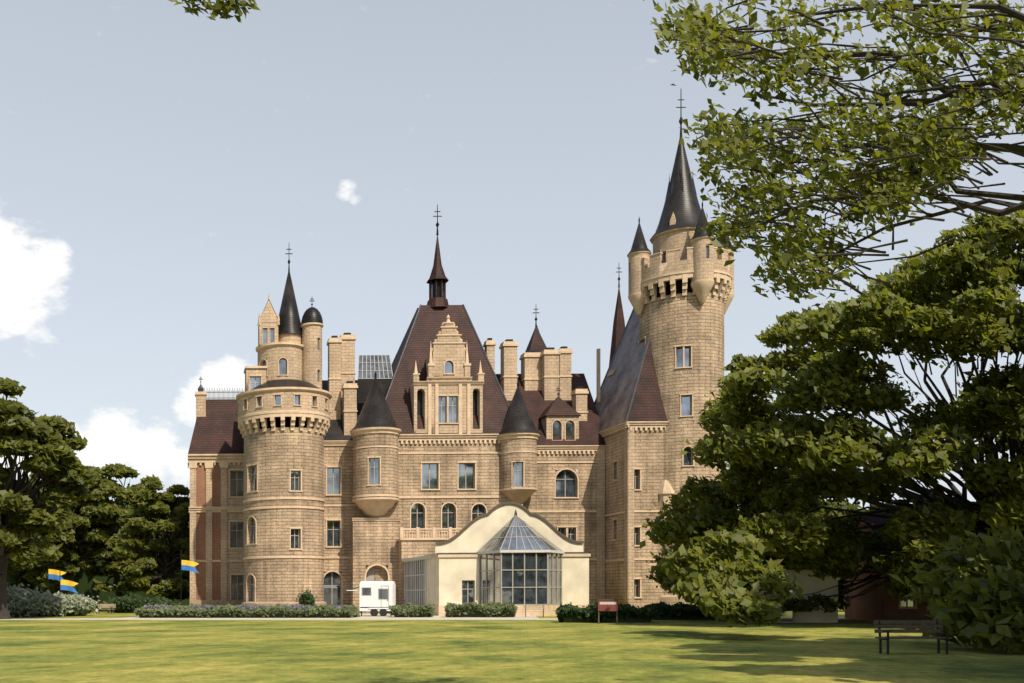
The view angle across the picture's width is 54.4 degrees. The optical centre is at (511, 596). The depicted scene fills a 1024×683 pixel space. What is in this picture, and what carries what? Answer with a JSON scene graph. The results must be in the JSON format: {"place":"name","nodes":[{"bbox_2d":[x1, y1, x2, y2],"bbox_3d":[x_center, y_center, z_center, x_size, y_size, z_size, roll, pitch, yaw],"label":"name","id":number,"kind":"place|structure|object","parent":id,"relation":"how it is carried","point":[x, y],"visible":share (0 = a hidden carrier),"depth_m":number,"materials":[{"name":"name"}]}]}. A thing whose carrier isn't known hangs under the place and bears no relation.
{"place":"outdoors","nodes":[
{"label":"outdoors","id":0,"kind":"place"},
{"bbox_2d":[59,569,77,592],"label":"flag","id":1,"kind":"object","parent":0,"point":[67,585],"visible":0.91,"depth_m":96.00,"materials":[{"name":"fabric"}]},
{"bbox_2d":[182,560,198,572],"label":"flag","id":2,"kind":"object","parent":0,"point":[187,565],"visible":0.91,"depth_m":99.00,"materials":[{"name":"fabric"}]},
{"bbox_2d":[0,607,1023,682],"bbox_3d":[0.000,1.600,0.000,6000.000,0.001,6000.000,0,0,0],"label":"ground","id":3,"kind":"structure","parent":0,"point":[350,651],"depth_m":28.19,"materials":[{"name":"green plant"}]},
{"bbox_2d":[7,582,30,616],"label":"flower shrub","id":4,"kind":"object","parent":3,"relation":"on","point":[12,593],"depth_m":77.82,"materials":[{"name":"green plant"}]},
{"bbox_2d":[0,454,45,581],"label":"tree","id":5,"kind":"object","parent":3,"relation":"on","point":[12,567],"visible":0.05,"depth_m":96.10,"materials":[{"name":"green plant"}]},
{"bbox_2d":[7,583,58,616],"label":"flower shrub","id":6,"kind":"object","parent":3,"relation":"on","point":[26,593],"depth_m":79.28,"materials":[{"name":"green plant"}]},
{"bbox_2d":[7,476,59,593],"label":"tree","id":7,"kind":"object","parent":3,"relation":"on","point":[16,579],"depth_m":123.15,"materials":[{"name":"green plant"}]},
{"bbox_2d":[0,377,99,618],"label":"tree","id":8,"kind":"object","parent":3,"relation":"on","point":[47,444],"depth_m":70.57,"materials":[{"name":"green plant"}]},
{"bbox_2d":[31,590,76,616],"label":"flower shrub","id":9,"kind":"object","parent":3,"relation":"on","point":[61,602],"depth_m":81.28,"materials":[{"name":"green plant"}]},
{"bbox_2d":[48,569,65,580],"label":"flag","id":10,"kind":"object","parent":3,"relation":"on","point":[53,574],"visible":0.82,"depth_m":99.99,"materials":[{"name":"fabric"}]},
{"bbox_2d":[16,472,114,593],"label":"tree","id":11,"kind":"object","parent":3,"relation":"on","point":[97,537],"depth_m":110.26,"materials":[{"name":"green plant"}]},
{"bbox_2d":[55,591,100,615],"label":"flower shrub","id":12,"kind":"object","parent":3,"relation":"on","point":[88,605],"depth_m":83.15,"materials":[{"name":"white plant"}]},
{"bbox_2d":[15,528,162,608],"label":"tree","id":13,"kind":"object","parent":3,"relation":"on","point":[84,585],"depth_m":128.12,"materials":[{"name":"green plant"}]},
{"bbox_2d":[56,498,135,529],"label":"tree","id":14,"kind":"object","parent":3,"relation":"on","point":[126,507],"depth_m":133.98,"materials":[{"name":"green plant"}]},
{"bbox_2d":[96,603,115,613],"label":"bench","id":15,"kind":"object","parent":3,"relation":"on","point":[99,604],"visible":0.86,"depth_m":95.27,"materials":[{"name":"brown wood"}]},
{"bbox_2d":[69,463,178,596],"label":"tree","id":16,"kind":"object","parent":3,"relation":"on","point":[104,490],"depth_m":114.21,"materials":[{"name":"green plant"}]},
{"bbox_2d":[103,592,144,612],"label":"flower shrub","id":17,"kind":"object","parent":3,"relation":"on","point":[126,603],"depth_m":98.67,"materials":[{"name":"green plant"}]},
{"bbox_2d":[105,480,189,600],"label":"tree","id":18,"kind":"object","parent":3,"relation":"on","point":[135,524],"depth_m":106.01,"materials":[{"name":"green plant"}]},
{"bbox_2d":[134,596,180,607],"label":"flower shrub","id":19,"kind":"object","parent":3,"relation":"on","point":[157,600],"visible":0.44,"depth_m":98.94,"materials":[{"name":"green plant"}]},
{"bbox_2d":[127,497,189,590],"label":"tree","id":20,"kind":"object","parent":3,"relation":"on","point":[168,532],"depth_m":138.65,"materials":[{"name":"green plant"}]},
{"bbox_2d":[188,379,243,605],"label":"wing","id":21,"kind":"structure","parent":3,"relation":"on","point":[216,461],"depth_m":102.20,"materials":[{"name":"beige brick"}]},
{"bbox_2d":[134,603,360,617],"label":"hedge bed","id":22,"kind":"object","parent":3,"relation":"on","point":[350,611],"depth_m":76.02,"materials":[{"name":"green plant"}]},
{"bbox_2d":[296,589,316,605],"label":"bush","id":23,"kind":"object","parent":3,"relation":"on","point":[306,596],"depth_m":91.64,"materials":[{"name":"green plant"}]},
{"bbox_2d":[0,613,844,619],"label":"paths","id":24,"kind":"structure","parent":3,"relation":"on","point":[366,616],"depth_m":73.90,"materials":[{"name":"beige gravel"}]},
{"bbox_2d":[144,603,346,613],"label":"lavender","id":25,"kind":"object","parent":24,"relation":"on","point":[296,606],"depth_m":77.20,"materials":[{"name":"plant"}]},
{"bbox_2d":[236,249,331,605],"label":"tower","id":26,"kind":"structure","parent":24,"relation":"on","point":[283,511],"depth_m":92.18,"materials":[{"name":"stone"}]},
{"bbox_2d":[347,581,395,615],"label":"van trailer","id":27,"kind":"object","parent":24,"relation":"on","point":[377,596],"visible":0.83,"depth_m":82.00,"materials":[{"name":"white metal"}]},
{"bbox_2d":[389,602,434,616],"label":"hedge","id":28,"kind":"object","parent":24,"relation":"on","point":[409,609],"depth_m":78.05,"materials":[{"name":"green plant"}]},
{"bbox_2d":[524,605,544,616],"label":"bench","id":29,"kind":"object","parent":24,"relation":"on","point":[534,606],"visible":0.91,"depth_m":79.30,"materials":[{"name":"brown wood"}]},
{"bbox_2d":[260,204,692,612],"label":"castle","id":30,"kind":"structure","parent":3,"relation":"on","point":[439,430],"depth_m":101.23,"materials":[{"name":"stone"}]},
{"bbox_2d":[443,601,517,616],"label":"hedge","id":31,"kind":"object","parent":3,"relation":"on","point":[487,609],"depth_m":78.03,"materials":[{"name":"green plant"}]},
{"bbox_2d":[402,501,590,615],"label":"orangery","id":32,"kind":"structure","parent":3,"relation":"on","point":[519,556],"depth_m":85.93,"materials":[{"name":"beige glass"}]},
{"bbox_2d":[79,501,974,605],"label":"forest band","id":33,"kind":"object","parent":3,"relation":"on","point":[186,602],"depth_m":172.11,"materials":[{"name":"green plant"}]},
{"bbox_2d":[553,601,657,622],"bbox_3d":[5.867,0.986,63.115,6.663,1.460,3.184,0,0,0],"label":"hedge","id":34,"kind":"object","parent":3,"relation":"on","point":[590,611],"depth_m":62.06,"materials":[{"name":"green plant"}]},
{"bbox_2d":[598,599,617,623],"bbox_3d":[5.786,0.870,60.075,1.240,1.460,0.750,0,0,0],"label":"sign board","id":35,"kind":"object","parent":3,"relation":"on","point":[607,604],"visible":1,"depth_m":60.00,"materials":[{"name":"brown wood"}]},
{"bbox_2d":[627,99,733,604],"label":"tower","id":36,"kind":"structure","parent":3,"relation":"on","point":[683,329],"depth_m":102.05,"materials":[{"name":"stone"}]},
{"bbox_2d":[651,601,726,619],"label":"hedge","id":37,"kind":"object","parent":3,"relation":"on","point":[680,609],"depth_m":69.08,"materials":[{"name":"green plant"}]},
{"bbox_2d":[639,201,1023,652],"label":"oak leaves","id":38,"kind":"object","parent":3,"relation":"on","point":[1009,533],"visible":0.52,"depth_m":50.09,"materials":[{"name":"green plant"}]},
{"bbox_2d":[790,425,893,578],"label":"tree","id":39,"kind":"object","parent":3,"relation":"on","point":[812,504],"depth_m":108.95,"materials":[{"name":"green plant"}]},
{"bbox_2d":[755,513,947,622],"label":"outbuildings","id":40,"kind":"structure","parent":3,"relation":"on","point":[880,602],"depth_m":66.00,"materials":[{"name":"brown brick"}]},
{"bbox_2d":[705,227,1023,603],"bbox_3d":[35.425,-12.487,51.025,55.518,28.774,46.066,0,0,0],"label":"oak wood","id":41,"kind":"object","parent":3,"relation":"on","point":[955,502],"visible":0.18,"depth_m":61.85,"materials":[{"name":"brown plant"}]},
{"bbox_2d":[874,619,951,654],"bbox_3d":[11.295,1.110,28.075,2.000,0.980,0.650,0,0,-4],"label":"bench","id":42,"kind":"object","parent":3,"relation":"on","point":[937,630],"visible":1,"depth_m":28.27,"materials":[{"name":"brown wood"}]},
{"bbox_2d":[994,428,1023,453],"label":"tree","id":43,"kind":"object","parent":3,"relation":"on","point":[1021,437],"visible":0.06,"depth_m":89.58,"materials":[{"name":"green plant"}]},
{"bbox_2d":[0,0,1023,509],"label":"sky","id":44,"kind":"structure","parent":0,"point":[161,164],"materials":[{"name":"blue"}]},
{"bbox_2d":[169,0,1023,440],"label":"oak","id":45,"kind":"object","parent":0,"point":[699,30],"depth_m":9.67,"materials":[{"name":"green plant"}]}
]}

